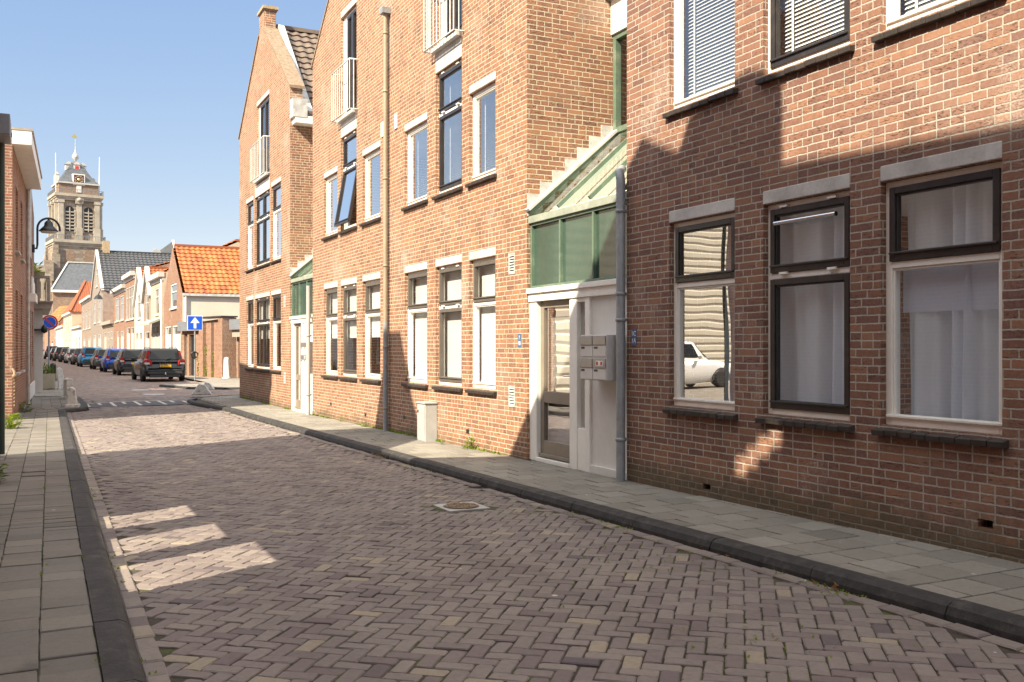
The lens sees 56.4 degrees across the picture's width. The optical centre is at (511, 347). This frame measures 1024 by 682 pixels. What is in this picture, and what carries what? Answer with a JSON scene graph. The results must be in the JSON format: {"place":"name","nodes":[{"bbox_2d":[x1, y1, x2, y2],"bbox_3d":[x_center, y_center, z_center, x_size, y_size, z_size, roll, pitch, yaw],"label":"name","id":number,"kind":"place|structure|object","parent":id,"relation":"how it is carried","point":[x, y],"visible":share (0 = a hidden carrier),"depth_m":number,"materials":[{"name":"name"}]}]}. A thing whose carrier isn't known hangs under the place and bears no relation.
{"place":"outdoors","nodes":[
{"label":"outdoors","id":0,"kind":"place"},
{"bbox_2d":[0,381,102,681],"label":"pavement","id":1,"kind":"structure","parent":0,"point":[47,632],"depth_m":6.01,"materials":[{"name":"grey concrete paving slabs"},{"name":"dark stone kerb"}]},
{"bbox_2d":[5,412,22,428],"bbox_3d":[-9.079,1.336,17.328,0.539,0.332,0.536,0,0,37],"label":"weed","id":2,"kind":"object","parent":1,"relation":"on","point":[11,424],"visible":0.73,"depth_m":17.32,"materials":[{"name":"green plant"}]},
{"bbox_2d":[5,127,41,420],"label":"brick house","id":3,"kind":"structure","parent":1,"relation":"on","point":[23,173],"depth_m":20.96,"materials":[{"name":"brick"}]},
{"bbox_2d":[26,189,37,403],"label":"brick house","id":4,"kind":"structure","parent":1,"relation":"on","point":[33,298],"depth_m":28.31,"materials":[{"name":"paint"}]},
{"bbox_2d":[32,217,60,252],"bbox_3d":[-14.271,-3.441,29.307,0.545,1.098,0.736,0,0,35],"label":"wall lamp","id":5,"kind":"object","parent":4,"relation":"attached to","point":[48,227],"visible":1,"depth_m":29.23,"materials":[{"name":"black metal"}]},
{"bbox_2d":[34,265,52,392],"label":"white house","id":6,"kind":"structure","parent":1,"relation":"on","point":[41,308],"depth_m":31.53,"materials":[{"name":"beige paint"}]},
{"bbox_2d":[43,363,54,389],"bbox_3d":[-16.679,1.017,33.864,0.903,0.956,0.887,0,0,38],"label":"planter","id":7,"kind":"object","parent":1,"relation":"on","point":[49,380],"visible":0.41,"depth_m":33.73,"materials":[{"name":"grey concrete"}]},
{"bbox_2d":[43,315,57,371],"bbox_3d":[-19.173,0.081,39.655,0.616,2.824,0.103,0,0,-21],"label":"no parking sign","id":8,"kind":"object","parent":1,"relation":"on","point":[50,322],"visible":0.86,"depth_m":39.62,"materials":[{"name":"metal"}]},
{"bbox_2d":[57,367,63,389],"bbox_3d":[-15.951,1.153,33.856,0.316,0.884,0.300,0,0,-32],"label":"leaning post","id":9,"kind":"object","parent":1,"relation":"on","point":[60,377],"visible":0.72,"depth_m":33.74,"materials":[{"name":"white paint"}]},
{"bbox_2d":[61,378,73,398],"bbox_3d":[-12.810,1.240,27.650,0.317,0.711,0.450,0,0,-41],"label":"leaning post","id":10,"kind":"object","parent":1,"relation":"on","point":[67,382],"visible":0.63,"depth_m":27.53,"materials":[{"name":"white paint"}]},
{"bbox_2d":[65,387,79,407],"bbox_3d":[-10.999,1.294,23.919,0.317,0.602,0.300,0,0,-18],"label":"leaning post","id":11,"kind":"object","parent":1,"relation":"on","point":[71,397],"visible":0.81,"depth_m":23.81,"materials":[{"name":"white paint"}]},
{"bbox_2d":[0,0,326,264],"label":"sky","id":12,"kind":"structure","parent":0,"point":[155,90],"materials":[{"name":"blue"}]},
{"bbox_2d":[163,375,239,386],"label":"pavement","id":13,"kind":"structure","parent":0,"point":[221,382],"depth_m":40.57,"materials":[{"name":"grey concrete"}]},
{"bbox_2d":[177,316,239,377],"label":"brick garage","id":14,"kind":"structure","parent":13,"relation":"on","point":[219,335],"depth_m":47.58,"materials":[{"name":"brick"}]},
{"bbox_2d":[192,335,193,375],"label":"door","id":15,"kind":"structure","parent":14,"relation":"in","point":[192,335],"depth_m":50.13,"materials":[{"name":"black paint"}]},
{"bbox_2d":[222,357,230,378],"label":"bollard","id":16,"kind":"object","parent":13,"relation":"on","point":[226,369],"visible":1,"depth_m":45.55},
{"bbox_2d":[35,358,1023,681],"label":"road","id":17,"kind":"structure","parent":0,"point":[245,548],"depth_m":5.74,"materials":[{"name":"brick"}]},
{"bbox_2d":[52,346,68,360],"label":"parked car","id":18,"kind":"object","parent":17,"relation":"on","point":[55,354],"visible":0.47,"depth_m":108.42,"materials":[{"name":"grey paint"}]},
{"bbox_2d":[57,348,67,361],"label":"parked car","id":19,"kind":"object","parent":17,"relation":"on","point":[61,356],"visible":0.47,"depth_m":100.41,"materials":[{"name":"black paint"}]},
{"bbox_2d":[63,348,74,362],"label":"parked car","id":20,"kind":"object","parent":17,"relation":"on","point":[67,356],"visible":0.48,"depth_m":92.46,"materials":[{"name":"grey paint"}]},
{"bbox_2d":[43,134,105,285],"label":"church tower","id":21,"kind":"structure","parent":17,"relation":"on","point":[75,200],"depth_m":231.91,"materials":[{"name":"stone"}]},
{"bbox_2d":[64,206,75,232],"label":"belfry window","id":22,"kind":"structure","parent":21,"relation":"in","point":[69,212],"depth_m":230.87,"materials":[{"name":"beige paint"}]},
{"bbox_2d":[83,208,93,233],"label":"belfry window","id":23,"kind":"structure","parent":21,"relation":"in","point":[88,215],"depth_m":233.25,"materials":[{"name":"beige paint"}]},
{"bbox_2d":[69,348,81,364],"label":"parked car","id":24,"kind":"object","parent":17,"relation":"on","point":[73,358],"visible":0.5,"depth_m":84.52,"materials":[{"name":"grey paint"}]},
{"bbox_2d":[76,346,100,366],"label":"parked car","id":25,"kind":"object","parent":17,"relation":"on","point":[83,357],"visible":0.46,"depth_m":76.12,"materials":[{"name":"blue paint"}]},
{"bbox_2d":[88,348,113,368],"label":"parked car","id":26,"kind":"object","parent":17,"relation":"on","point":[95,359],"visible":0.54,"depth_m":67.45,"materials":[{"name":"grey paint"}]},
{"bbox_2d":[58,396,146,681],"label":"kerb","id":27,"kind":"structure","parent":17,"relation":"on","point":[118,652],"depth_m":5.39,"materials":[{"name":"concrete"}]},
{"bbox_2d":[98,349,120,371],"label":"parked car","id":28,"kind":"object","parent":17,"relation":"on","point":[106,361],"visible":0.46,"depth_m":60.00,"materials":[{"name":"blue paint"}]},
{"bbox_2d":[111,349,142,374],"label":"parked car","id":29,"kind":"object","parent":17,"relation":"on","point":[123,362],"visible":0.62,"depth_m":53.33,"materials":[{"name":"grey paint"}]},
{"bbox_2d":[87,400,188,406],"bbox_3d":[-10.441,1.569,26.679,2.685,0.001,2.563,0,0,-27],"label":"crossing","id":30,"kind":"object","parent":17,"relation":"on","point":[139,403],"visible":0.94,"depth_m":26.62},
{"bbox_2d":[131,347,185,380],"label":"parked car","id":31,"kind":"object","parent":17,"relation":"on","point":[169,362],"visible":1,"depth_m":43.62,"materials":[{"name":"black paint"}]},
{"bbox_2d":[152,240,175,252],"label":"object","id":32,"kind":"structure","parent":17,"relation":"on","point":[167,248],"depth_m":128.00,"materials":[{"name":"stone"}]},
{"bbox_2d":[187,316,202,379],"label":"one way sign","id":33,"kind":"object","parent":17,"relation":"on","point":[194,323],"visible":1,"depth_m":43.02,"materials":[{"name":"metal"}]},
{"bbox_2d":[159,384,239,389],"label":"kerb","id":34,"kind":"structure","parent":17,"relation":"on","point":[215,388],"depth_m":35.84,"materials":[{"name":"concrete"}]},
{"bbox_2d":[191,383,211,394],"bbox_3d":[-9.750,1.320,30.010,0.686,0.350,0.340,0,0,-27],"label":"concrete block","id":35,"kind":"object","parent":17,"relation":"on","point":[201,389],"depth_m":29.85,"materials":[{"name":"grey concrete"}]},
{"bbox_2d":[433,501,489,512],"bbox_3d":[-0.465,1.478,8.734,0.400,0.070,0.400,0,0,-27],"label":"manhole cover","id":36,"kind":"object","parent":17,"relation":"on","point":[460,507],"visible":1,"depth_m":8.65,"materials":[{"name":"concrete"}]},
{"bbox_2d":[39,397,916,674],"bbox_3d":[-4.728,1.437,15.642,5.478,0.235,25.878,0,0,-27],"label":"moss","id":37,"kind":"object","parent":17,"relation":"on","point":[563,606],"visible":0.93,"depth_m":6.87,"materials":[{"name":"green plant"}]},
{"bbox_2d":[187,395,1023,643],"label":"kerb","id":38,"kind":"structure","parent":17,"relation":"on","point":[1000,623],"depth_m":6.45,"materials":[{"name":"concrete"}]},
{"bbox_2d":[196,395,1023,615],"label":"pavement","id":39,"kind":"structure","parent":0,"point":[994,582],"depth_m":7.38,"materials":[{"name":"grey concrete"}]},
{"bbox_2d":[238,5,319,408],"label":"gabled house","id":40,"kind":"structure","parent":39,"relation":"on","point":[275,136],"depth_m":24.84,"materials":[{"name":"orange brick"}]},
{"bbox_2d":[244,196,252,272],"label":"window","id":41,"kind":"structure","parent":40,"relation":"in","point":[250,206],"depth_m":27.39,"materials":[{"name":"white paint"}]},
{"bbox_2d":[244,296,253,369],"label":"window","id":42,"kind":"structure","parent":40,"relation":"in","point":[250,323],"depth_m":27.52,"materials":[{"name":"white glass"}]},
{"bbox_2d":[253,292,269,371],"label":"window","id":43,"kind":"structure","parent":40,"relation":"in","point":[264,323],"depth_m":25.70,"materials":[{"name":"white paint"}]},
{"bbox_2d":[253,177,269,269],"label":"window","id":44,"kind":"structure","parent":40,"relation":"in","point":[263,202],"depth_m":25.70,"materials":[{"name":"white paint"}]},
{"bbox_2d":[254,90,268,183],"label":"french window","id":45,"kind":"structure","parent":40,"relation":"in","point":[265,104],"depth_m":25.45,"materials":[{"name":"white paint"}]},
{"bbox_2d":[269,289,280,372],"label":"window","id":46,"kind":"structure","parent":40,"relation":"in","point":[276,320],"depth_m":24.60,"materials":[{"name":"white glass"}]},
{"bbox_2d":[269,177,280,263],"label":"window","id":47,"kind":"structure","parent":40,"relation":"in","point":[277,189],"depth_m":24.44,"materials":[{"name":"white paint"}]},
{"bbox_2d":[289,248,312,413],"bbox_3d":[-3.588,-1.534,22.562,2.890,6.073,2.070,0,0,-27],"label":"entrance porch","id":48,"kind":"object","parent":39,"relation":"on","point":[304,269],"visible":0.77,"depth_m":22.43,"materials":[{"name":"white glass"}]},
{"bbox_2d":[294,323,300,408],"bbox_3d":[-4.990,0.442,22.405,0.119,2.003,0.745,0,0,-27],"label":"door","id":49,"kind":"structure","parent":48,"relation":"in","point":[297,326],"depth_m":22.60,"materials":[{"name":"beige paint"}]},
{"bbox_2d":[301,342,312,367],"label":"mailbox block","id":50,"kind":"structure","parent":48,"relation":"attached to","point":[303,354],"depth_m":21.17,"materials":[{"name":"metal"}]},
{"bbox_2d":[416,401,437,441],"bbox_3d":[-1.304,1.153,14.609,0.212,0.635,0.370,0,0,-27],"label":"utility cabinet","id":51,"kind":"object","parent":39,"relation":"on","point":[426,421],"visible":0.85,"depth_m":14.47,"materials":[{"name":"white paint"}]},
{"bbox_2d":[306,0,626,459],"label":"apartment building","id":52,"kind":"structure","parent":39,"relation":"on","point":[448,135],"depth_m":14.57,"materials":[{"name":"orange brick"}]},
{"bbox_2d":[321,281,337,378],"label":"window","id":53,"kind":"structure","parent":52,"relation":"in","point":[332,317],"depth_m":20.11,"materials":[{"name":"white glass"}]},
{"bbox_2d":[321,166,349,240],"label":"window","id":54,"kind":"structure","parent":52,"relation":"in","point":[332,181],"depth_m":19.93,"materials":[{"name":"glass"}]},
{"bbox_2d":[334,112,356,234],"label":"window","id":55,"kind":"structure","parent":52,"relation":"in","point":[345,202],"depth_m":18.63,"materials":[{"name":"brown paint"}]},
{"bbox_2d":[336,0,356,123],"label":"french window","id":56,"kind":"structure","parent":52,"relation":"in","point":[350,20],"depth_m":18.66,"materials":[{"name":"brown paint"}]},
{"bbox_2d":[338,277,356,380],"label":"window","id":57,"kind":"structure","parent":52,"relation":"in","point":[351,316],"depth_m":18.91,"materials":[{"name":"beige paint"}]},
{"bbox_2d":[359,272,380,383],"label":"window","id":58,"kind":"structure","parent":52,"relation":"in","point":[374,312],"depth_m":17.66,"materials":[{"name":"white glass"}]},
{"bbox_2d":[359,140,380,226],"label":"window","id":59,"kind":"structure","parent":52,"relation":"in","point":[372,161],"depth_m":17.53,"materials":[{"name":"glass"}]},
{"bbox_2d":[401,262,427,387],"bbox_3d":[-1.491,-0.345,15.360,0.238,1.974,1.085,0,0,-27],"label":"window","id":60,"kind":"structure","parent":52,"relation":"in","point":[419,308],"depth_m":15.60,"materials":[{"name":"white glass"}]},
{"bbox_2d":[401,112,427,210],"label":"window","id":61,"kind":"structure","parent":52,"relation":"in","point":[417,138],"depth_m":15.47,"materials":[{"name":"glass"}]},
{"bbox_2d":[430,0,461,54],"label":"french window","id":62,"kind":"structure","parent":52,"relation":"in","point":[453,35],"depth_m":14.13,"materials":[{"name":"white paint"}]},
{"bbox_2d":[431,254,462,391],"bbox_3d":[-0.885,-0.345,14.148,0.238,1.973,1.075,0,0,-27],"label":"window","id":63,"kind":"structure","parent":52,"relation":"in","point":[453,305],"depth_m":14.34,"materials":[{"name":"beige paint"}]},
{"bbox_2d":[431,36,462,199],"bbox_3d":[-0.907,-3.357,14.137,0.190,2.231,1.075,0,0,-27],"label":"window","id":64,"kind":"structure","parent":52,"relation":"in","point":[450,80],"depth_m":14.20,"materials":[{"name":"glass"}]},
{"bbox_2d":[465,247,496,395],"bbox_3d":[-0.353,-0.345,13.083,0.238,1.973,0.935,0,0,-27],"label":"window","id":65,"kind":"structure","parent":52,"relation":"in","point":[487,301],"depth_m":13.27,"materials":[{"name":"clear glass"}]},
{"bbox_2d":[465,71,496,187],"bbox_3d":[-0.334,-2.955,13.093,0.281,1.424,0.935,0,0,-27],"label":"window","id":66,"kind":"structure","parent":52,"relation":"in","point":[477,98],"depth_m":13.35,"materials":[{"name":"wood"}]},
{"bbox_2d":[461,434,477,449],"bbox_3d":[-0.563,1.322,13.255,0.309,0.227,0.254,0,0,23],"label":"weed","id":67,"kind":"object","parent":39,"relation":"on","point":[470,443],"visible":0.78,"depth_m":13.24,"materials":[{"name":"green plant"}]},
{"bbox_2d":[525,0,626,479],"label":"entrance porch","id":68,"kind":"object","parent":39,"relation":"on","point":[571,291],"visible":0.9,"depth_m":11.21,"materials":[{"name":"white glass"}]},
{"bbox_2d":[538,299,569,461],"bbox_3d":[0.525,0.388,11.375,0.119,1.895,0.803,0,0,-27],"label":"door","id":69,"kind":"structure","parent":68,"relation":"in","point":[555,314],"depth_m":11.44,"materials":[{"name":"beige paint"}]},
{"bbox_2d":[580,335,615,380],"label":"mailbox block","id":70,"kind":"structure","parent":68,"relation":"attached to","point":[598,357],"depth_m":10.04,"materials":[{"name":"metal"}]},
{"bbox_2d":[580,346,592,356],"bbox_3d":[0.799,0.043,10.258,0.005,0.115,0.249,0,0,-27],"label":"box door","id":71,"kind":"structure","parent":70,"relation":"in","point":[588,351],"depth_m":10.23,"materials":[{"name":"metal"}]},
{"bbox_2d":[580,368,592,378],"bbox_3d":[0.799,0.283,10.258,0.005,0.115,0.249,0,0,-27],"label":"box door","id":72,"kind":"structure","parent":70,"relation":"in","point":[588,373],"depth_m":10.25,"materials":[{"name":"metal"}]},
{"bbox_2d":[593,346,605,356],"bbox_3d":[0.918,0.043,10.021,0.005,0.115,0.249,0,0,-27],"label":"box door","id":73,"kind":"structure","parent":70,"relation":"in","point":[601,351],"depth_m":10.02,"materials":[{"name":"metal"}]},
{"bbox_2d":[593,368,605,379],"bbox_3d":[0.918,0.283,10.021,0.005,0.115,0.249,0,0,-27],"label":"box door","id":74,"kind":"structure","parent":70,"relation":"in","point":[601,374],"depth_m":10.00,"materials":[{"name":"metal"}]},
{"bbox_2d":[615,0,1023,563],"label":"apartment building","id":75,"kind":"structure","parent":39,"relation":"on","point":[824,211],"depth_m":7.48,"materials":[{"name":"red brick"}]},
{"bbox_2d":[631,329,636,345],"bbox_3d":[1.244,-0.100,9.745,0.010,0.170,0.090,0,0,-27],"label":"house number plate","id":76,"kind":"object","parent":75,"relation":"attached to","point":[633,337],"visible":1,"depth_m":9.74,"materials":[{"name":"blue metal"}]},
{"bbox_2d":[662,198,737,419],"bbox_3d":[1.830,-0.335,8.825,0.333,1.944,1.045,0,0,-27],"label":"window","id":77,"kind":"structure","parent":75,"relation":"in","point":[726,278],"depth_m":8.83,"materials":[{"name":"clear glass"}]},
{"bbox_2d":[662,0,737,118],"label":"window","id":78,"kind":"structure","parent":75,"relation":"in","point":[679,100],"depth_m":9.02,"materials":[{"name":"glass"}]},
{"bbox_2d":[755,173,854,431],"bbox_3d":[2.432,-0.334,7.647,0.357,1.946,1.040,0,0,-27],"label":"window","id":79,"kind":"structure","parent":75,"relation":"in","point":[809,238],"depth_m":7.71,"materials":[{"name":"brown paint"}]},
{"bbox_2d":[755,0,854,85],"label":"window","id":80,"kind":"structure","parent":75,"relation":"in","point":[776,62],"depth_m":7.75,"materials":[{"name":"brown paint"}]},
{"bbox_2d":[871,0,996,43],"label":"window","id":81,"kind":"structure","parent":75,"relation":"in","point":[893,18],"depth_m":6.66,"materials":[{"name":"white glass"}]},
{"bbox_2d":[871,141,1008,448],"bbox_3d":[2.988,-0.334,6.525,0.349,1.946,1.055,0,0,-27],"label":"window","id":82,"kind":"structure","parent":75,"relation":"in","point":[951,266],"depth_m":6.55,"materials":[{"name":"clear glass"}]},
{"label":"ground","id":83,"kind":"structure","parent":0,"visible":0},
{"bbox_2d":[45,305,68,348],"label":"terraced house","id":84,"kind":"structure","parent":83,"relation":"on","point":[58,312],"depth_m":193.44,"materials":[{"name":"paint"}]},
{"bbox_2d":[54,323,63,346],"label":"terraced house","id":85,"kind":"structure","parent":83,"relation":"on","point":[59,329],"depth_m":173.80,"materials":[{"name":"beige paint"}]},
{"bbox_2d":[43,252,93,353],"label":"church nave","id":86,"kind":"structure","parent":83,"relation":"on","point":[67,284],"depth_m":209.32,"materials":[{"name":"brick"}]},
{"bbox_2d":[70,323,81,347],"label":"house","id":87,"kind":"structure","parent":83,"relation":"on","point":[76,330],"depth_m":136.42,"materials":[{"name":"paint"}]},
{"bbox_2d":[61,280,91,347],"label":"terraced house","id":88,"kind":"structure","parent":83,"relation":"on","point":[71,315],"depth_m":151.26,"materials":[{"name":"beige paint"}]},
{"bbox_2d":[79,295,90,347],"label":"terraced house","id":89,"kind":"structure","parent":83,"relation":"on","point":[85,302],"depth_m":121.05,"materials":[{"name":"pink brick"}]},
{"bbox_2d":[99,319,113,347],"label":"house","id":90,"kind":"structure","parent":83,"relation":"on","point":[108,333],"depth_m":92.15,"materials":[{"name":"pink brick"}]},
{"bbox_2d":[94,283,125,348],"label":"brick house","id":91,"kind":"structure","parent":83,"relation":"on","point":[119,293],"depth_m":83.03,"materials":[{"name":"brick"}]},
{"bbox_2d":[114,297,118,322],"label":"window","id":92,"kind":"structure","parent":91,"relation":"in","point":[117,299],"depth_m":85.58,"materials":[{"name":"white glass"}]},
{"bbox_2d":[119,295,123,321],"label":"window","id":93,"kind":"structure","parent":91,"relation":"in","point":[122,297],"depth_m":81.64,"materials":[{"name":"white glass"}]},
{"bbox_2d":[90,241,170,347],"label":"gabled house","id":94,"kind":"structure","parent":83,"relation":"on","point":[110,268],"depth_m":105.03,"materials":[{"name":"grey brick"}]},
{"bbox_2d":[132,267,143,348],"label":"white gable house","id":95,"kind":"structure","parent":83,"relation":"on","point":[137,303],"depth_m":70.16,"materials":[{"name":"paint"}]},
{"bbox_2d":[136,294,140,319],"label":"window","id":96,"kind":"structure","parent":95,"relation":"in","point":[139,301],"depth_m":70.58,"materials":[{"name":"white glass"}]},
{"bbox_2d":[121,261,169,348],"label":"brick house","id":97,"kind":"structure","parent":83,"relation":"on","point":[129,277],"depth_m":75.31,"materials":[{"name":"paint"}]},
{"bbox_2d":[125,288,127,321],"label":"window","id":98,"kind":"structure","parent":97,"relation":"in","point":[126,288],"depth_m":77.98,"materials":[{"name":"white glass"}]},
{"bbox_2d":[127,286,130,320],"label":"window","id":99,"kind":"structure","parent":97,"relation":"in","point":[130,286],"depth_m":76.02,"materials":[{"name":"white glass"}]},
{"bbox_2d":[131,326,133,348],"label":"door","id":100,"kind":"structure","parent":97,"relation":"in","point":[132,328],"depth_m":74.61,"materials":[{"name":"white wood"}]},
{"bbox_2d":[141,266,168,347],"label":"gabled house","id":101,"kind":"structure","parent":83,"relation":"on","point":[146,288],"depth_m":66.02,"materials":[{"name":"white paint"}]},
{"bbox_2d":[144,294,148,321],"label":"window","id":102,"kind":"structure","parent":101,"relation":"in","point":[147,299],"depth_m":66.34,"materials":[{"name":"white glass"}]},
{"bbox_2d":[140,239,239,347],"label":"stucco house","id":103,"kind":"structure","parent":83,"relation":"on","point":[156,281],"depth_m":60.82,"materials":[{"name":"paint"}]},
{"bbox_2d":[154,287,158,315],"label":"window","id":104,"kind":"structure","parent":103,"relation":"in","point":[157,289],"depth_m":61.73,"materials":[{"name":"white glass"}]},
{"bbox_2d":[156,325,158,347],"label":"door","id":105,"kind":"structure","parent":103,"relation":"in","point":[157,326],"depth_m":61.58,"materials":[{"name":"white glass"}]},
{"bbox_2d":[164,244,239,374],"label":"gabled house","id":106,"kind":"structure","parent":83,"relation":"on","point":[203,280],"depth_m":54.02,"materials":[{"name":"orange paint"}]},
{"bbox_2d":[166,326,170,347],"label":"door","id":107,"kind":"structure","parent":106,"relation":"in","point":[168,328],"depth_m":57.15,"materials":[{"name":"white wood"}]},
{"bbox_2d":[169,283,176,309],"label":"window","id":108,"kind":"structure","parent":106,"relation":"in","point":[174,286],"depth_m":55.13,"materials":[{"name":"white glass"}]},
{"bbox_2d":[173,325,179,349],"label":"door","id":109,"kind":"structure","parent":106,"relation":"in","point":[176,334],"depth_m":54.40,"materials":[{"name":"white wood"}]},
{"label":"courtyard","id":110,"kind":"structure","parent":0,"visible":0},
{"bbox_2d":[0,113,10,453],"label":"courtyard house","id":111,"kind":"structure","parent":110,"relation":"on","point":[5,128],"depth_m":12.43,"materials":[{"name":"red brick"}]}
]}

